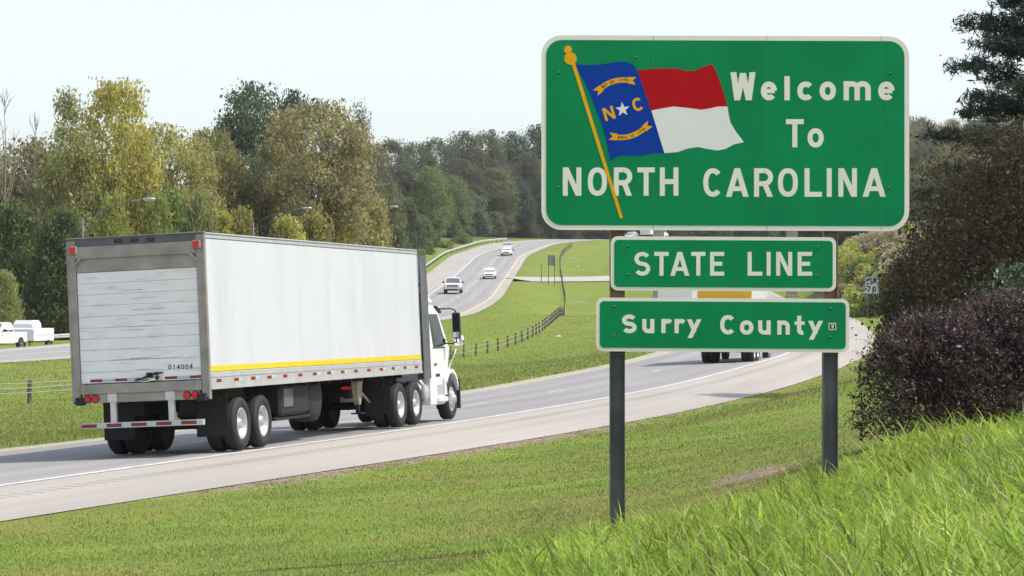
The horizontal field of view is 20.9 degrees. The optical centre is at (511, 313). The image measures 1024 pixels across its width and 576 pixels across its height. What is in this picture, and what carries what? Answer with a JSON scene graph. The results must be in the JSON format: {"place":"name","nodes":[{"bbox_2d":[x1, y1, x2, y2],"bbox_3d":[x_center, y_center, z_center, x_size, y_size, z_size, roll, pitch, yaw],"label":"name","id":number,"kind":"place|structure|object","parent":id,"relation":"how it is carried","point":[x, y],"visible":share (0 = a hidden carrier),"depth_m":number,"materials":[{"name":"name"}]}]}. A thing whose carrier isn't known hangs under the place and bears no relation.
{"place":"outdoors","nodes":[
{"label":"outdoors","id":0,"kind":"place"},
{"bbox_2d":[0,239,597,360],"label":"road","id":1,"kind":"structure","parent":0,"point":[481,289],"depth_m":342.63,"materials":[{"name":"grey asphalt"}]},
{"bbox_2d":[8,240,584,360],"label":"road markings","id":2,"kind":"object","parent":1,"relation":"on","point":[443,317],"visible":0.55,"depth_m":337.25,"materials":[{"name":"yellow paint"}]},
{"bbox_2d":[442,277,463,292],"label":"pickup truck","id":3,"kind":"object","parent":1,"relation":"on","point":[453,284],"visible":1,"depth_m":322.77,"materials":[{"name":"white paint"}]},
{"bbox_2d":[0,291,791,486],"bbox_3d":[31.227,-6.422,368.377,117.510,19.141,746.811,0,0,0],"label":"road","id":4,"kind":"structure","parent":0,"point":[38,462],"depth_m":71.54,"materials":[{"name":"grey asphalt"}]},
{"bbox_2d":[66,231,464,454],"bbox_3d":[-4.690,0.601,60.485,3.240,4.119,19.052,-3,-1,13],"label":"semi truck","id":5,"kind":"object","parent":4,"relation":"on","point":[223,342],"visible":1,"depth_m":53.51,"materials":[{"name":"white paint"}]},
{"bbox_2d":[0,352,666,451],"bbox_3d":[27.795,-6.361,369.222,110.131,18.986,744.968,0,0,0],"label":"road markings","id":6,"kind":"structure","parent":4,"relation":"on","point":[345,410],"depth_m":103.53,"materials":[{"name":"yellow paint"}]},
{"bbox_2d":[0,352,790,485],"bbox_3d":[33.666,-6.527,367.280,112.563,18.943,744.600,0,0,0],"label":"road markings","id":7,"kind":"structure","parent":4,"relation":"on","point":[372,433],"depth_m":59.12,"materials":[{"name":"white paint"}]},
{"bbox_2d":[698,291,770,362],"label":"box truck","id":8,"kind":"object","parent":4,"relation":"on","point":[711,357],"visible":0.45,"depth_m":128.00,"materials":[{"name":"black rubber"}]},
{"bbox_2d":[0,210,1023,575],"bbox_3d":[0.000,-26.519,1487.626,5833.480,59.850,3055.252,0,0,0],"label":"ground","id":9,"kind":"structure","parent":0,"point":[544,298],"depth_m":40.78,"materials":[{"name":"green plant"}]},
{"bbox_2d":[0,85,19,265],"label":"tree","id":10,"kind":"object","parent":9,"relation":"on","point":[4,193],"visible":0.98,"depth_m":231.97,"materials":[{"name":"green plant"}]},
{"bbox_2d":[0,143,23,229],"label":"tree","id":11,"kind":"object","parent":9,"relation":"on","point":[1,166],"visible":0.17,"depth_m":244.11,"materials":[{"name":"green plant"}]},
{"bbox_2d":[0,269,25,344],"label":"shrub","id":12,"kind":"object","parent":9,"relation":"on","point":[12,303],"visible":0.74,"depth_m":211.48,"materials":[{"name":"green plant"}]},
{"bbox_2d":[0,196,54,327],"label":"tree","id":13,"kind":"object","parent":9,"relation":"on","point":[15,245],"visible":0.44,"depth_m":230.51,"materials":[{"name":"green plant"}]},
{"bbox_2d":[17,113,50,249],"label":"tree","id":14,"kind":"object","parent":9,"relation":"on","point":[35,148],"visible":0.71,"depth_m":239.92,"materials":[{"name":"green plant"}]},
{"bbox_2d":[0,380,71,403],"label":"cable fence","id":15,"kind":"object","parent":9,"relation":"on","point":[29,392],"visible":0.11,"depth_m":104.43,"materials":[{"name":"grey metal"}]},
{"bbox_2d":[0,131,73,293],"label":"tree","id":16,"kind":"object","parent":9,"relation":"on","point":[29,147],"visible":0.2,"depth_m":244.67,"materials":[{"name":"green plant"}]},
{"bbox_2d":[17,204,86,339],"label":"tree","id":17,"kind":"object","parent":9,"relation":"on","point":[49,265],"visible":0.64,"depth_m":225.09,"materials":[{"name":"green plant"}]},
{"bbox_2d":[24,85,103,288],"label":"tree","id":18,"kind":"object","parent":9,"relation":"on","point":[60,182],"visible":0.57,"depth_m":235.24,"materials":[{"name":"green plant"}]},
{"bbox_2d":[72,190,113,236],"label":"tree","id":19,"kind":"object","parent":9,"relation":"on","point":[99,203],"visible":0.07,"depth_m":237.11,"materials":[{"name":"green plant"}]},
{"bbox_2d":[58,76,167,266],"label":"tree","id":20,"kind":"object","parent":9,"relation":"on","point":[143,177],"visible":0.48,"depth_m":238.58,"materials":[{"name":"green plant"}]},
{"bbox_2d":[93,186,134,236],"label":"tree","id":21,"kind":"object","parent":9,"relation":"on","point":[114,223],"visible":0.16,"depth_m":229.58,"materials":[{"name":"green plant"}]},
{"bbox_2d":[82,197,155,237],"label":"street lamp","id":22,"kind":"object","parent":9,"relation":"on","point":[147,199],"visible":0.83,"depth_m":199.97,"materials":[{"name":"grey metal"}]},
{"bbox_2d":[135,189,179,234],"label":"tree","id":23,"kind":"object","parent":9,"relation":"on","point":[155,220],"visible":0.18,"depth_m":230.56,"materials":[{"name":"green plant"}]},
{"bbox_2d":[144,181,188,232],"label":"tree","id":24,"kind":"object","parent":9,"relation":"on","point":[176,199],"visible":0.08,"depth_m":239.22,"materials":[{"name":"green plant"}]},
{"bbox_2d":[118,121,229,232],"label":"tree","id":25,"kind":"object","parent":9,"relation":"on","point":[184,156],"visible":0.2,"depth_m":248.52,"materials":[{"name":"green plant"}]},
{"bbox_2d":[176,189,219,232],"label":"tree","id":26,"kind":"object","parent":9,"relation":"on","point":[197,217],"visible":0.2,"depth_m":233.45,"materials":[{"name":"green plant"}]},
{"bbox_2d":[174,127,245,231],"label":"tree","id":27,"kind":"object","parent":9,"relation":"on","point":[221,137],"visible":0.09,"depth_m":284.39,"materials":[{"name":"green plant"}]},
{"bbox_2d":[188,142,259,233],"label":"tree","id":28,"kind":"object","parent":9,"relation":"on","point":[234,194],"visible":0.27,"depth_m":260.89,"materials":[{"name":"green plant"}]},
{"bbox_2d":[214,210,234,233],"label":"tree","id":29,"kind":"object","parent":9,"relation":"on","point":[225,219],"visible":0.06,"depth_m":245.85,"materials":[{"name":"yellow plant"}]},
{"bbox_2d":[226,204,257,235],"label":"tree","id":30,"kind":"object","parent":9,"relation":"on","point":[242,224],"visible":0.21,"depth_m":253.79,"materials":[{"name":"green plant"}]},
{"bbox_2d":[209,78,290,211],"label":"tree","id":31,"kind":"object","parent":9,"relation":"on","point":[245,137],"visible":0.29,"depth_m":328.13,"materials":[{"name":"green plant"}]},
{"bbox_2d":[245,184,274,237],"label":"tree","id":32,"kind":"object","parent":9,"relation":"on","point":[264,231],"visible":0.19,"depth_m":261.45,"materials":[{"name":"green plant"}]},
{"bbox_2d":[242,156,308,235],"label":"tree","id":33,"kind":"object","parent":9,"relation":"on","point":[255,162],"visible":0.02,"depth_m":309.18,"materials":[{"name":"green plant"}]},
{"bbox_2d":[269,212,307,240],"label":"tree","id":34,"kind":"object","parent":9,"relation":"on","point":[285,228],"visible":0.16,"depth_m":249.37,"materials":[{"name":"yellow plant"}]},
{"bbox_2d":[268,88,334,218],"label":"tree","id":35,"kind":"object","parent":9,"relation":"on","point":[290,98],"visible":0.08,"depth_m":343.35,"materials":[{"name":"green plant"}]},
{"bbox_2d":[0,239,608,362],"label":"road shoulder","id":36,"kind":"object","parent":9,"relation":"on","point":[452,266],"visible":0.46,"depth_m":406.96},
{"bbox_2d":[238,97,389,244],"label":"tree","id":37,"kind":"object","parent":9,"relation":"on","point":[279,141],"visible":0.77,"depth_m":260.22,"materials":[{"name":"green plant"}]},
{"bbox_2d":[297,208,334,242],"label":"tree","id":38,"kind":"object","parent":9,"relation":"on","point":[315,226],"visible":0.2,"depth_m":253.10,"materials":[{"name":"green plant"}]},
{"bbox_2d":[0,294,652,448],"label":"median grass","id":39,"kind":"structure","parent":9,"relation":"on","point":[40,434],"depth_m":119.44,"materials":[{"name":"green plant"}]},
{"bbox_2d":[317,188,361,244],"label":"tree","id":40,"kind":"object","parent":9,"relation":"on","point":[337,226],"visible":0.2,"depth_m":260.45,"materials":[{"name":"green plant"}]},
{"bbox_2d":[316,161,392,233],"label":"tree","id":41,"kind":"object","parent":9,"relation":"on","point":[376,190],"visible":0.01,"depth_m":339.81,"materials":[{"name":"green plant"}]},
{"bbox_2d":[329,97,381,209],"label":"tree","id":42,"kind":"object","parent":9,"relation":"on","point":[363,121],"visible":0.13,"depth_m":329.66,"materials":[{"name":"green plant"}]},
{"bbox_2d":[358,195,398,247],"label":"tree","id":43,"kind":"object","parent":9,"relation":"on","point":[382,238],"visible":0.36,"depth_m":284.09,"materials":[{"name":"green plant"}]},
{"bbox_2d":[360,143,398,206],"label":"tree","id":44,"kind":"object","parent":9,"relation":"on","point":[389,171],"visible":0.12,"depth_m":503.87,"materials":[{"name":"green plant"}]},
{"bbox_2d":[373,181,410,231],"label":"tree","id":45,"kind":"object","parent":9,"relation":"on","point":[396,217],"visible":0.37,"depth_m":428.96,"materials":[{"name":"green plant"}]},
{"bbox_2d":[373,138,413,220],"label":"tree","id":46,"kind":"object","parent":9,"relation":"on","point":[395,147],"visible":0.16,"depth_m":544.04,"materials":[{"name":"green plant"}]},
{"bbox_2d":[387,222,416,248],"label":"tree","id":47,"kind":"object","parent":9,"relation":"on","point":[400,239],"visible":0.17,"depth_m":299.68,"materials":[{"name":"green plant"}]},
{"bbox_2d":[386,163,426,208],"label":"tree","id":48,"kind":"object","parent":9,"relation":"on","point":[405,178],"visible":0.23,"depth_m":518.62,"materials":[{"name":"green plant"}]},
{"bbox_2d":[391,195,428,253],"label":"tree","id":49,"kind":"object","parent":9,"relation":"on","point":[416,234],"visible":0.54,"depth_m":454.17,"materials":[{"name":"green plant"}]},
{"bbox_2d":[402,141,442,216],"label":"tree","id":50,"kind":"object","parent":9,"relation":"on","point":[425,154],"visible":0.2,"depth_m":574.82,"materials":[{"name":"green plant"}]},
{"bbox_2d":[409,215,438,243],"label":"tree","id":51,"kind":"object","parent":9,"relation":"on","point":[427,222],"visible":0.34,"depth_m":491.14,"materials":[{"name":"green plant"}]},
{"bbox_2d":[407,166,456,235],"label":"tree","id":52,"kind":"object","parent":9,"relation":"on","point":[421,186],"visible":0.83,"depth_m":503.11,"materials":[{"name":"green plant"}]},
{"bbox_2d":[0,291,873,520],"bbox_3d":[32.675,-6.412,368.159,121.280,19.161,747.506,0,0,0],"label":"road shoulder","id":53,"kind":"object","parent":9,"relation":"on","point":[23,500],"visible":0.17,"depth_m":56.43},
{"bbox_2d":[416,136,463,205],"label":"tree","id":54,"kind":"object","parent":9,"relation":"on","point":[446,152],"visible":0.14,"depth_m":593.29,"materials":[{"name":"green plant"}]},
{"bbox_2d":[437,214,466,236],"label":"tree","id":55,"kind":"object","parent":9,"relation":"on","point":[453,230],"visible":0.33,"depth_m":539.09,"materials":[{"name":"green plant"}]},
{"bbox_2d":[430,175,477,230],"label":"tree","id":56,"kind":"object","parent":9,"relation":"on","point":[461,194],"visible":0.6,"depth_m":543.31,"materials":[{"name":"green plant"}]},
{"bbox_2d":[426,157,493,216],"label":"tree","id":57,"kind":"object","parent":9,"relation":"on","point":[473,174],"visible":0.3,"depth_m":588.09,"materials":[{"name":"green plant"}]},
{"bbox_2d":[453,232,472,243],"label":"weed shrub","id":58,"kind":"object","parent":9,"relation":"on","point":[463,239],"visible":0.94,"depth_m":521.03,"materials":[{"name":"green plant"}]},
{"bbox_2d":[426,238,506,266],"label":"guard rail","id":59,"kind":"object","parent":9,"relation":"on","point":[442,254],"visible":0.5,"depth_m":487.63,"materials":[{"name":"metal"}]},
{"bbox_2d":[445,128,489,195],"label":"tree","id":60,"kind":"object","parent":9,"relation":"on","point":[478,157],"visible":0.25,"depth_m":613.74,"materials":[{"name":"green plant"}]},
{"bbox_2d":[457,193,494,236],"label":"tree","id":61,"kind":"object","parent":9,"relation":"on","point":[481,225],"visible":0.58,"depth_m":573.18,"materials":[{"name":"green plant"}]},
{"bbox_2d":[471,129,510,198],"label":"tree","id":62,"kind":"object","parent":9,"relation":"on","point":[495,151],"visible":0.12,"depth_m":633.27,"materials":[{"name":"green plant"}]},
{"bbox_2d":[479,211,507,236],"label":"tree","id":63,"kind":"object","parent":9,"relation":"on","point":[495,216],"visible":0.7,"depth_m":598.75,"materials":[{"name":"green plant"}]},
{"bbox_2d":[465,158,525,234],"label":"tree","id":64,"kind":"object","parent":9,"relation":"on","point":[494,163],"visible":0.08,"depth_m":617.96,"materials":[{"name":"green plant"}]},
{"bbox_2d":[477,167,526,236],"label":"tree","id":65,"kind":"object","parent":9,"relation":"on","point":[505,191],"visible":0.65,"depth_m":608.31,"materials":[{"name":"green plant"}]},
{"bbox_2d":[497,129,535,237],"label":"tree","id":66,"kind":"object","parent":9,"relation":"on","point":[512,150],"visible":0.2,"depth_m":643.95,"materials":[{"name":"green plant"}]},
{"bbox_2d":[501,176,540,237],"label":"tree","id":67,"kind":"object","parent":9,"relation":"on","point":[525,220],"visible":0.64,"depth_m":618.02,"materials":[{"name":"green plant"}]},
{"bbox_2d":[499,152,543,235],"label":"tree","id":68,"kind":"object","parent":9,"relation":"on","point":[532,173],"visible":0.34,"depth_m":636.17,"materials":[{"name":"green plant"}]},
{"bbox_2d":[449,239,602,358],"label":"cable fence","id":69,"kind":"object","parent":9,"relation":"on","point":[559,311],"visible":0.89,"depth_m":221.48,"materials":[{"name":"grey metal"}]},
{"bbox_2d":[510,217,543,237],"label":"tree","id":70,"kind":"object","parent":9,"relation":"on","point":[529,234],"visible":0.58,"depth_m":623.35,"materials":[{"name":"green plant"}]},
{"bbox_2d":[517,123,544,228],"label":"tree","id":71,"kind":"object","parent":9,"relation":"on","point":[535,136],"visible":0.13,"depth_m":653.45,"materials":[{"name":"green plant"}]},
{"bbox_2d":[521,184,559,238],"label":"tree","id":72,"kind":"object","parent":9,"relation":"on","point":[550,233],"visible":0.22,"depth_m":637.22,"materials":[{"name":"green plant"}]},
{"bbox_2d":[540,229,584,238],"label":"tree","id":73,"kind":"object","parent":9,"relation":"on","point":[568,234],"visible":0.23,"depth_m":647.25,"materials":[{"name":"green plant"}]},
{"bbox_2d":[582,230,608,238],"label":"tree","id":74,"kind":"object","parent":9,"relation":"on","point":[593,234],"visible":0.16,"depth_m":667.36,"materials":[{"name":"green plant"}]},
{"bbox_2d":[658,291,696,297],"bbox_3d":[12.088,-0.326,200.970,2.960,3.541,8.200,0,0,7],"label":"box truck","id":75,"kind":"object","parent":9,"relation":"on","point":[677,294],"visible":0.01,"depth_m":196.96,"materials":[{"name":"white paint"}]},
{"bbox_2d":[666,230,689,236],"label":"tree","id":76,"kind":"object","parent":9,"relation":"on","point":[676,233],"visible":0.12,"depth_m":678.23,"materials":[{"name":"green plant"}]},
{"bbox_2d":[694,230,733,236],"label":"tree","id":77,"kind":"object","parent":9,"relation":"on","point":[709,233],"visible":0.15,"depth_m":677.74,"materials":[{"name":"green plant"}]},
{"bbox_2d":[541,35,908,532],"bbox_3d":[2.076,-0.061,27.079,3.580,5.297,0.222,0,0,0],"label":"welcome sign","id":78,"kind":"object","parent":9,"relation":"on","point":[743,133],"visible":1,"depth_m":26.98,"materials":[{"name":"metal"}]},
{"bbox_2d":[442,397,1023,575],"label":"long grass","id":79,"kind":"structure","parent":9,"relation":"on","point":[960,512],"depth_m":20.07,"materials":[{"name":"green plant"}]},
{"bbox_2d":[739,231,779,236],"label":"tree","id":80,"kind":"object","parent":9,"relation":"on","point":[758,234],"visible":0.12,"depth_m":677.49,"materials":[{"name":"green plant"}]},
{"bbox_2d":[785,231,798,297],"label":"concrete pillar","id":81,"kind":"structure","parent":9,"relation":"on","point":[791,293],"depth_m":329.38,"materials":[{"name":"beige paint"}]},
{"bbox_2d":[838,251,857,274],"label":"weed shrub","id":82,"kind":"object","parent":9,"relation":"on","point":[846,259],"visible":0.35,"depth_m":295.33,"materials":[{"name":"green plant"}]},
{"bbox_2d":[838,284,861,316],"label":"shrub","id":83,"kind":"object","parent":9,"relation":"on","point":[849,292],"visible":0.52,"depth_m":251.87,"materials":[{"name":"green plant"}]},
{"bbox_2d":[838,239,861,258],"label":"weed shrub","id":84,"kind":"object","parent":9,"relation":"on","point":[853,243],"visible":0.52,"depth_m":300.51,"materials":[{"name":"green plant"}]},
{"bbox_2d":[838,231,866,244],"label":"tree","id":85,"kind":"object","parent":9,"relation":"on","point":[846,234],"visible":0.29,"depth_m":408.97,"materials":[{"name":"green plant"}]},
{"bbox_2d":[841,254,868,277],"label":"weed shrub","id":86,"kind":"object","parent":9,"relation":"on","point":[850,271],"visible":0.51,"depth_m":291.31,"materials":[{"name":"green plant"}]},
{"bbox_2d":[852,288,874,316],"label":"shrub","id":87,"kind":"object","parent":9,"relation":"on","point":[858,312],"visible":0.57,"depth_m":249.43,"materials":[{"name":"green plant"}]},
{"bbox_2d":[865,277,877,318],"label":"speed limit sign","id":88,"kind":"object","parent":9,"relation":"on","point":[870,286],"visible":0.65,"depth_m":243.99,"materials":[{"name":"white metal"}]},
{"bbox_2d":[860,231,885,248],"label":"weed shrub","id":89,"kind":"object","parent":9,"relation":"on","point":[875,234],"visible":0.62,"depth_m":298.23,"materials":[{"name":"brown plant"}]},
{"bbox_2d":[863,267,888,314],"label":"shrub","id":90,"kind":"object","parent":9,"relation":"on","point":[869,301],"visible":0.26,"depth_m":248.38,"materials":[{"name":"green plant"}]},
{"bbox_2d":[871,267,893,312],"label":"shrub","id":91,"kind":"object","parent":9,"relation":"on","point":[878,294],"visible":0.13,"depth_m":246.44,"materials":[{"name":"green plant"}]},
{"bbox_2d":[867,257,946,365],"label":"brown tree","id":92,"kind":"object","parent":9,"relation":"on","point":[893,288],"visible":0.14,"depth_m":73.02,"materials":[{"name":"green plant"}]},
{"bbox_2d":[909,128,922,158],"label":"tree","id":93,"kind":"object","parent":9,"relation":"on","point":[911,141],"visible":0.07,"depth_m":757.50,"materials":[{"name":"green plant"}]},
{"bbox_2d":[909,115,936,146],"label":"tree","id":94,"kind":"object","parent":9,"relation":"on","point":[922,120],"visible":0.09,"depth_m":818.92,"materials":[{"name":"green plant"}]},
{"bbox_2d":[909,139,940,172],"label":"tree","id":95,"kind":"object","parent":9,"relation":"on","point":[917,154],"visible":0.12,"depth_m":698.37,"materials":[{"name":"green plant"}]},
{"bbox_2d":[843,303,1023,441],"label":"barberry shrub","id":96,"kind":"object","parent":9,"relation":"on","point":[933,336],"visible":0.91,"depth_m":29.86,"materials":[{"name":"purple plant"}]},
{"bbox_2d":[846,112,1023,340],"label":"brown tree","id":97,"kind":"object","parent":9,"relation":"on","point":[995,226],"visible":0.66,"depth_m":69.31,"materials":[{"name":"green plant"}]},
{"bbox_2d":[926,141,952,163],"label":"tree","id":98,"kind":"object","parent":9,"relation":"on","point":[941,148],"visible":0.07,"depth_m":698.38,"materials":[{"name":"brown plant"}]},
{"bbox_2d":[879,195,1012,336],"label":"brown tree","id":99,"kind":"object","parent":9,"relation":"on","point":[927,237],"visible":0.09,"depth_m":75.70,"materials":[{"name":"green plant"}]},
{"bbox_2d":[927,118,966,143],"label":"tree","id":100,"kind":"object","parent":9,"relation":"on","point":[951,122],"visible":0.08,"depth_m":817.66,"materials":[{"name":"green plant"}]},
{"bbox_2d":[910,0,1023,248],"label":"pine tree","id":101,"kind":"object","parent":9,"relation":"on","point":[1008,42],"visible":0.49,"depth_m":87.77,"materials":[{"name":"green plant"}]},
{"bbox_2d":[911,276,1023,422],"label":"barberry shrub","id":102,"kind":"object","parent":9,"relation":"on","point":[1005,308],"visible":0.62,"depth_m":30.24,"materials":[{"name":"plant"}]},
{"bbox_2d":[950,177,1023,303],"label":"brown tree","id":103,"kind":"object","parent":9,"relation":"on","point":[991,244],"visible":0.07,"depth_m":74.07,"materials":[{"name":"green plant"}]},
{"bbox_2d":[974,258,1023,387],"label":"green shrub","id":104,"kind":"object","parent":9,"relation":"on","point":[1015,274],"visible":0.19,"depth_m":43.85,"materials":[{"name":"green plant"}]},
{"bbox_2d":[0,0,1023,226],"label":"sky","id":105,"kind":"structure","parent":0,"point":[422,69],"materials":[{"name":"white"}]},
{"bbox_2d":[506,276,608,280],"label":"path","id":106,"kind":"structure","parent":0,"point":[595,278],"depth_m":395.73,"materials":[{"name":"grey concrete"}]},
{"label":"road","id":107,"kind":"structure","parent":0,"visible":0},
{"bbox_2d":[0,322,27,346],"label":"pickup truck","id":108,"kind":"object","parent":107,"relation":"on","point":[8,335],"visible":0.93,"depth_m":191.17,"materials":[{"name":"white paint"}]},
{"bbox_2d":[13,320,53,346],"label":"pickup truck","id":109,"kind":"object","parent":107,"relation":"on","point":[34,330],"visible":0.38,"depth_m":195.05,"materials":[{"name":"white paint"}]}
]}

